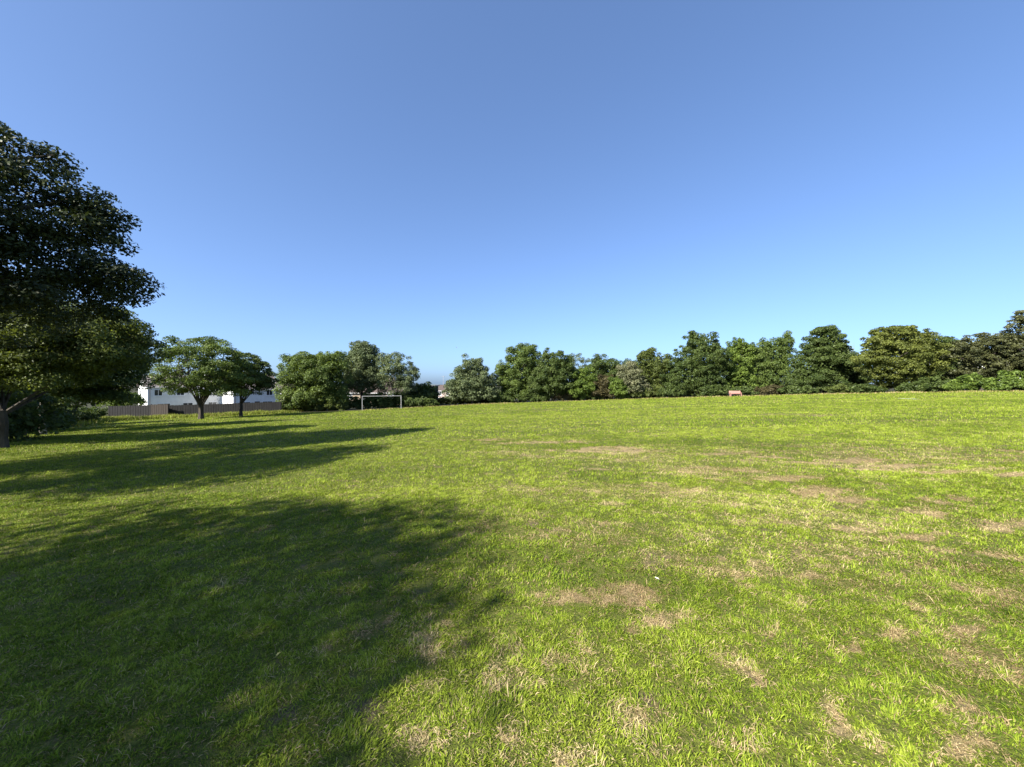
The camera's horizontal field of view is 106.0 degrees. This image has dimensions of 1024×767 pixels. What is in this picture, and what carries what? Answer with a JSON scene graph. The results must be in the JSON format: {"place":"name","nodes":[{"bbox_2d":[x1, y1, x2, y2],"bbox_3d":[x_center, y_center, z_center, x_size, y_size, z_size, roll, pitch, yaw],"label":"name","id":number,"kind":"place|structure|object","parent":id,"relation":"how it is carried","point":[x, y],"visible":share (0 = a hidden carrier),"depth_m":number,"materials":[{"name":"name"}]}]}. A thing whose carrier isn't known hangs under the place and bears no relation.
{"place":"outdoors","nodes":[
{"label":"outdoors","id":0,"kind":"place"},
{"bbox_2d":[70,416,116,427],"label":"long grass","id":1,"kind":"structure","parent":0,"point":[81,423],"depth_m":40.35,"materials":[{"name":"green plant"}]},
{"bbox_2d":[0,384,1023,766],"bbox_3d":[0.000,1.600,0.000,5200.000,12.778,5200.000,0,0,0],"label":"ground","id":2,"kind":"structure","parent":0,"point":[398,750],"depth_m":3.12,"materials":[{"name":"green plant"}]},
{"bbox_2d":[0,384,75,441],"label":"shrub","id":3,"kind":"object","parent":2,"relation":"on","point":[26,414],"visible":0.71,"depth_m":21.73,"materials":[{"name":"green plant"}]},
{"bbox_2d":[6,400,82,431],"bbox_3d":[-40.124,2.885,30.345,5.616,3.401,8.436,0,0,39],"label":"shrub","id":4,"kind":"object","parent":2,"relation":"on","point":[66,411],"visible":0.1,"depth_m":32.44,"materials":[{"name":"green plant"}]},
{"bbox_2d":[25,373,83,433],"bbox_3d":[-31.840,0.559,26.484,4.261,6.280,3.830,0,0,41],"label":"broadleaf tree","id":5,"kind":"object","parent":2,"relation":"on","point":[73,389],"visible":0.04,"depth_m":26.37,"materials":[{"name":"green plant"}]},
{"bbox_2d":[48,402,101,421],"bbox_3d":[-51.359,3.395,42.250,8.629,3.271,5.280,0,0,-40],"label":"shrub","id":6,"kind":"object","parent":2,"relation":"on","point":[89,415],"visible":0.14,"depth_m":43.93,"materials":[{"name":"green plant"}]},
{"bbox_2d":[0,121,166,349],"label":"broadleaf tree","id":7,"kind":"object","parent":2,"relation":"on","point":[42,287],"visible":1,"depth_m":11.42,"materials":[{"name":"green plant"}]},
{"bbox_2d":[0,301,171,447],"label":"broadleaf tree","id":8,"kind":"object","parent":2,"relation":"on","point":[96,350],"visible":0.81,"depth_m":17.70,"materials":[{"name":"green plant"}]},
{"bbox_2d":[68,405,107,416],"bbox_3d":[-62.046,4.433,54.120,8.476,2.980,4.976,0,0,-35],"label":"shrub","id":9,"kind":"object","parent":2,"relation":"on","point":[102,411],"visible":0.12,"depth_m":55.81,"materials":[{"name":"green plant"}]},
{"bbox_2d":[26,346,159,434],"bbox_3d":[-32.149,-1.075,28.031,10.608,9.585,9.208,0,0,0],"label":"broadleaf tree","id":10,"kind":"object","parent":2,"relation":"on","point":[133,379],"visible":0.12,"depth_m":27.93,"materials":[{"name":"green plant"}]},
{"bbox_2d":[95,389,146,406],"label":"shrub","id":11,"kind":"object","parent":2,"relation":"on","point":[140,401],"visible":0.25,"depth_m":65.66,"materials":[{"name":"green plant"}]},
{"bbox_2d":[108,405,150,416],"bbox_3d":[-55.988,4.280,56.540,5.388,2.332,0.138,0,0,-11],"label":"board fence","id":12,"kind":"object","parent":2,"relation":"on","point":[130,410],"visible":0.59,"depth_m":56.47,"materials":[{"name":"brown wood"}]},
{"bbox_2d":[151,404,168,415],"bbox_3d":[-52.087,4.150,57.041,2.610,2.339,0.138,0,0,0],"label":"board fence","id":13,"kind":"object","parent":2,"relation":"on","point":[160,409],"visible":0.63,"depth_m":56.97,"materials":[{"name":"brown wood"}]},
{"bbox_2d":[137,375,220,404],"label":"house","id":14,"kind":"structure","parent":2,"relation":"on","point":[153,395],"depth_m":77.88,"materials":[{"name":"white paint"}]},
{"bbox_2d":[154,389,162,395],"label":"window","id":15,"kind":"structure","parent":14,"relation":"in","point":[157,392],"depth_m":76.24,"materials":[{"name":"white glass"}]},
{"bbox_2d":[83,409,301,421],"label":"long grass","id":16,"kind":"structure","parent":2,"relation":"on","point":[153,416],"depth_m":54.40,"materials":[{"name":"green plant"}]},
{"bbox_2d":[147,335,254,418],"bbox_3d":[-37.433,-0.686,46.450,12.087,10.279,9.267,0,0,0],"label":"broadleaf tree","id":17,"kind":"object","parent":2,"relation":"on","point":[194,380],"visible":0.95,"depth_m":45.28,"materials":[{"name":"green plant"}]},
{"bbox_2d":[169,401,281,414],"bbox_3d":[-44.371,4.080,60.089,14.870,2.378,0.138,0,0,-19],"label":"board fence","id":18,"kind":"object","parent":2,"relation":"on","point":[212,408],"visible":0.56,"depth_m":59.92,"materials":[{"name":"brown wood"}]},
{"bbox_2d":[204,352,279,415],"bbox_3d":[-36.191,0.171,52.079,8.940,8.795,7.628,0,0,0],"label":"broadleaf tree","id":19,"kind":"object","parent":2,"relation":"on","point":[263,381],"visible":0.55,"depth_m":51.64,"materials":[{"name":"green plant"}]},
{"bbox_2d":[221,376,280,403],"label":"house","id":20,"kind":"structure","parent":2,"relation":"on","point":[267,396],"depth_m":83.57,"materials":[{"name":"white paint"}]},
{"bbox_2d":[266,390,272,395],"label":"window","id":21,"kind":"structure","parent":20,"relation":"in","point":[268,393],"depth_m":85.39,"materials":[{"name":"white glass"}]},
{"bbox_2d":[277,401,295,410],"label":"hedge","id":22,"kind":"object","parent":2,"relation":"on","point":[284,407],"visible":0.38,"depth_m":63.90,"materials":[{"name":"green plant"}]},
{"bbox_2d":[283,400,307,411],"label":"shrub","id":23,"kind":"object","parent":2,"relation":"on","point":[294,408],"visible":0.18,"depth_m":65.18,"materials":[{"name":"green plant"}]},
{"bbox_2d":[271,350,354,411],"bbox_3d":[-33.698,-0.281,65.994,12.817,10.939,10.612,0,0,0],"label":"broadleaf tree","id":24,"kind":"object","parent":2,"relation":"on","point":[311,378],"visible":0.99,"depth_m":64.15,"materials":[{"name":"green plant"}]},
{"bbox_2d":[314,398,348,410],"bbox_3d":[-30.653,3.702,64.722,6.264,2.487,3.554,0,0,0],"label":"shrub","id":25,"kind":"object","parent":2,"relation":"on","point":[334,405],"visible":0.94,"depth_m":64.07,"materials":[{"name":"green plant"}]},
{"bbox_2d":[342,340,385,397],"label":"broadleaf tree","id":26,"kind":"object","parent":2,"relation":"on","point":[363,354],"visible":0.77,"depth_m":72.41,"materials":[{"name":"green plant"}]},
{"bbox_2d":[349,382,402,405],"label":"house","id":27,"kind":"structure","parent":2,"relation":"on","point":[358,394],"depth_m":92.34,"materials":[{"name":"white paint"}]},
{"bbox_2d":[337,390,439,408],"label":"hedge","id":28,"kind":"object","parent":2,"relation":"on","point":[378,400],"visible":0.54,"depth_m":70.75,"materials":[{"name":"green plant"}]},
{"bbox_2d":[364,351,420,395],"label":"broadleaf tree","id":29,"kind":"object","parent":2,"relation":"on","point":[400,382],"visible":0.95,"depth_m":71.77,"materials":[{"name":"green plant"}]},
{"bbox_2d":[405,396,439,406],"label":"shrub","id":30,"kind":"object","parent":2,"relation":"on","point":[422,401],"visible":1,"depth_m":69.03,"materials":[{"name":"green plant"}]},
{"bbox_2d":[407,381,437,395],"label":"bush","id":31,"kind":"object","parent":2,"relation":"on","point":[425,387],"visible":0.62,"depth_m":77.65,"materials":[{"name":"green plant"}]},
{"bbox_2d":[406,385,439,392],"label":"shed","id":32,"kind":"structure","parent":2,"relation":"on","point":[431,386],"depth_m":79.87,"materials":[{"name":"grey paint"}]},
{"bbox_2d":[438,385,449,398],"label":"house","id":33,"kind":"structure","parent":2,"relation":"on","point":[440,388],"depth_m":111.75,"materials":[{"name":"white paint"}]},
{"bbox_2d":[437,396,499,404],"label":"hedge","id":34,"kind":"object","parent":2,"relation":"on","point":[443,401],"visible":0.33,"depth_m":77.56,"materials":[{"name":"green plant"}]},
{"bbox_2d":[441,353,501,403],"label":"broadleaf tree","id":35,"kind":"object","parent":2,"relation":"on","point":[474,381],"visible":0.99,"depth_m":74.62,"materials":[{"name":"green plant"}]},
{"bbox_2d":[488,391,514,402],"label":"shrub","id":36,"kind":"object","parent":2,"relation":"on","point":[503,397],"visible":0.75,"depth_m":75.62,"materials":[{"name":"green plant"}]},
{"bbox_2d":[492,342,546,401],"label":"broadleaf tree","id":37,"kind":"object","parent":2,"relation":"on","point":[515,377],"visible":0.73,"depth_m":78.36,"materials":[{"name":"green plant"}]},
{"bbox_2d":[515,393,549,401],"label":"shrub","id":38,"kind":"object","parent":2,"relation":"on","point":[530,397],"visible":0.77,"depth_m":76.02,"materials":[{"name":"green plant"}]},
{"bbox_2d":[525,347,578,401],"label":"broadleaf tree","id":39,"kind":"object","parent":2,"relation":"on","point":[556,368],"visible":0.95,"depth_m":75.25,"materials":[{"name":"green plant"}]},
{"bbox_2d":[551,390,581,400],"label":"shrub","id":40,"kind":"object","parent":2,"relation":"on","point":[564,396],"visible":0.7,"depth_m":75.96,"materials":[{"name":"green plant"}]},
{"bbox_2d":[570,353,590,369],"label":"broadleaf tree","id":41,"kind":"object","parent":2,"relation":"on","point":[581,360],"visible":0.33,"depth_m":94.93,"materials":[{"name":"green plant"}]},
{"bbox_2d":[564,366,599,399],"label":"bush","id":42,"kind":"object","parent":2,"relation":"on","point":[583,382],"visible":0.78,"depth_m":75.48,"materials":[{"name":"green plant"}]},
{"bbox_2d":[584,393,612,399],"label":"shrub","id":43,"kind":"object","parent":2,"relation":"on","point":[589,396],"visible":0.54,"depth_m":76.07,"materials":[{"name":"green plant"}]},
{"bbox_2d":[591,374,615,399],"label":"bush","id":44,"kind":"object","parent":2,"relation":"on","point":[600,389],"visible":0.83,"depth_m":75.05,"materials":[{"name":"brown plant"}]},
{"bbox_2d":[587,353,623,386],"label":"broadleaf tree","id":45,"kind":"object","parent":2,"relation":"on","point":[600,365],"visible":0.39,"depth_m":80.36,"materials":[{"name":"green plant"}]},
{"bbox_2d":[607,376,630,398],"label":"bush","id":46,"kind":"object","parent":2,"relation":"on","point":[617,385],"visible":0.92,"depth_m":74.22,"materials":[{"name":"green plant"}]},
{"bbox_2d":[615,360,651,398],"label":"bush","id":47,"kind":"object","parent":2,"relation":"on","point":[629,375],"visible":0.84,"depth_m":74.94,"materials":[{"name":"green plant"}]},
{"bbox_2d":[627,387,660,397],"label":"shrub","id":48,"kind":"object","parent":2,"relation":"on","point":[649,393],"visible":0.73,"depth_m":74.99,"materials":[{"name":"green plant"}]},
{"bbox_2d":[633,347,675,397],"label":"broadleaf tree","id":49,"kind":"object","parent":2,"relation":"on","point":[651,365],"visible":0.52,"depth_m":78.46,"materials":[{"name":"green plant"}]},
{"bbox_2d":[656,385,686,397],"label":"shrub","id":50,"kind":"object","parent":2,"relation":"on","point":[669,391],"visible":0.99,"depth_m":73.61,"materials":[{"name":"green plant"}]},
{"bbox_2d":[362,390,1023,410],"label":"long grass","id":51,"kind":"structure","parent":2,"relation":"on","point":[955,391],"depth_m":61.90,"materials":[{"name":"green plant"}]},
{"bbox_2d":[659,330,734,396],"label":"broadleaf tree","id":52,"kind":"object","parent":2,"relation":"on","point":[695,369],"visible":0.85,"depth_m":74.02,"materials":[{"name":"green plant"}]},
{"bbox_2d":[699,384,729,396],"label":"shrub","id":53,"kind":"object","parent":2,"relation":"on","point":[715,389],"visible":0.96,"depth_m":71.19,"materials":[{"name":"green plant"}]},
{"bbox_2d":[719,337,758,388],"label":"broadleaf tree","id":54,"kind":"object","parent":2,"relation":"on","point":[742,369],"visible":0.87,"depth_m":74.90,"materials":[{"name":"green plant"}]},
{"bbox_2d":[729,385,762,395],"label":"shrub","id":55,"kind":"object","parent":2,"relation":"on","point":[745,390],"visible":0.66,"depth_m":69.22,"materials":[{"name":"green plant"}]},
{"bbox_2d":[750,342,762,376],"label":"broadleaf tree","id":56,"kind":"object","parent":2,"relation":"on","point":[752,343],"visible":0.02,"depth_m":83.08,"materials":[{"name":"green plant"}]},
{"bbox_2d":[754,384,783,394],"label":"shrub","id":57,"kind":"object","parent":2,"relation":"on","point":[770,389],"visible":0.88,"depth_m":67.25,"materials":[{"name":"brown plant"}]},
{"bbox_2d":[754,330,796,387],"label":"broadleaf tree","id":58,"kind":"object","parent":2,"relation":"on","point":[772,364],"visible":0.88,"depth_m":75.01,"materials":[{"name":"green plant"}]},
{"bbox_2d":[777,384,818,393],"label":"shrub","id":59,"kind":"object","parent":2,"relation":"on","point":[797,389],"visible":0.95,"depth_m":65.55,"materials":[{"name":"green plant"}]},
{"bbox_2d":[779,324,862,392],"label":"broadleaf tree","id":60,"kind":"object","parent":2,"relation":"on","point":[826,355],"visible":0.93,"depth_m":68.50,"materials":[{"name":"green plant"}]},
{"bbox_2d":[824,383,852,392],"bbox_3d":[53.992,0.923,62.769,6.095,2.011,3.381,0,0,0],"label":"shrub","id":61,"kind":"object","parent":2,"relation":"on","point":[839,388],"visible":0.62,"depth_m":62.06,"materials":[{"name":"green plant"}]},
{"bbox_2d":[842,354,871,384],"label":"broadleaf tree","id":62,"kind":"object","parent":2,"relation":"on","point":[856,378],"visible":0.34,"depth_m":71.67,"materials":[{"name":"green plant"}]},
{"bbox_2d":[845,383,888,392],"bbox_3d":[56.483,0.836,60.783,6.430,1.922,3.781,0,0,0],"label":"shrub","id":63,"kind":"object","parent":2,"relation":"on","point":[862,388],"visible":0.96,"depth_m":60.20,"materials":[{"name":"green plant"}]},
{"bbox_2d":[849,324,957,390],"bbox_3d":[60.431,-3.905,59.664,14.413,10.846,8.493,0,0,13],"label":"broadleaf tree","id":64,"kind":"object","parent":2,"relation":"on","point":[893,356],"visible":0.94,"depth_m":58.44,"materials":[{"name":"green plant"}]},
{"bbox_2d":[894,381,929,391],"bbox_3d":[59.573,0.643,56.797,5.609,2.025,3.440,0,0,-14],"label":"shrub","id":65,"kind":"object","parent":2,"relation":"on","point":[903,387],"visible":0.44,"depth_m":56.50,"materials":[{"name":"green plant"}]},
{"bbox_2d":[907,375,952,391],"bbox_3d":[60.659,0.168,55.681,6.109,2.787,3.414,0,0,0],"label":"shrub","id":66,"kind":"object","parent":2,"relation":"on","point":[925,384],"visible":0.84,"depth_m":55.10,"materials":[{"name":"green plant"}]},
{"bbox_2d":[926,335,977,380],"bbox_3d":[74.621,-3.566,66.105,11.216,9.642,7.041,0,0,13],"label":"broadleaf tree","id":67,"kind":"object","parent":2,"relation":"on","point":[946,339],"visible":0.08,"depth_m":64.91,"materials":[{"name":"green plant"}]},
{"bbox_2d":[938,332,1021,389],"bbox_3d":[70.943,-3.366,57.741,12.483,9.031,7.319,0,0,0],"label":"broadleaf tree","id":68,"kind":"object","parent":2,"relation":"on","point":[976,350],"visible":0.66,"depth_m":57.31,"materials":[{"name":"green plant"}]},
{"bbox_2d":[942,370,1023,390],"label":"shrub","id":69,"kind":"object","parent":2,"relation":"on","point":[1009,380],"visible":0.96,"depth_m":49.20,"materials":[{"name":"green plant"}]},
{"bbox_2d":[976,310,1023,376],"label":"pine tree","id":70,"kind":"object","parent":2,"relation":"on","point":[1014,343],"visible":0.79,"depth_m":55.59,"materials":[{"name":"green plant"}]},
{"bbox_2d":[0,0,1023,384],"label":"sky","id":71,"kind":"structure","parent":0,"point":[422,180],"materials":[{"name":"blue"}]}
]}

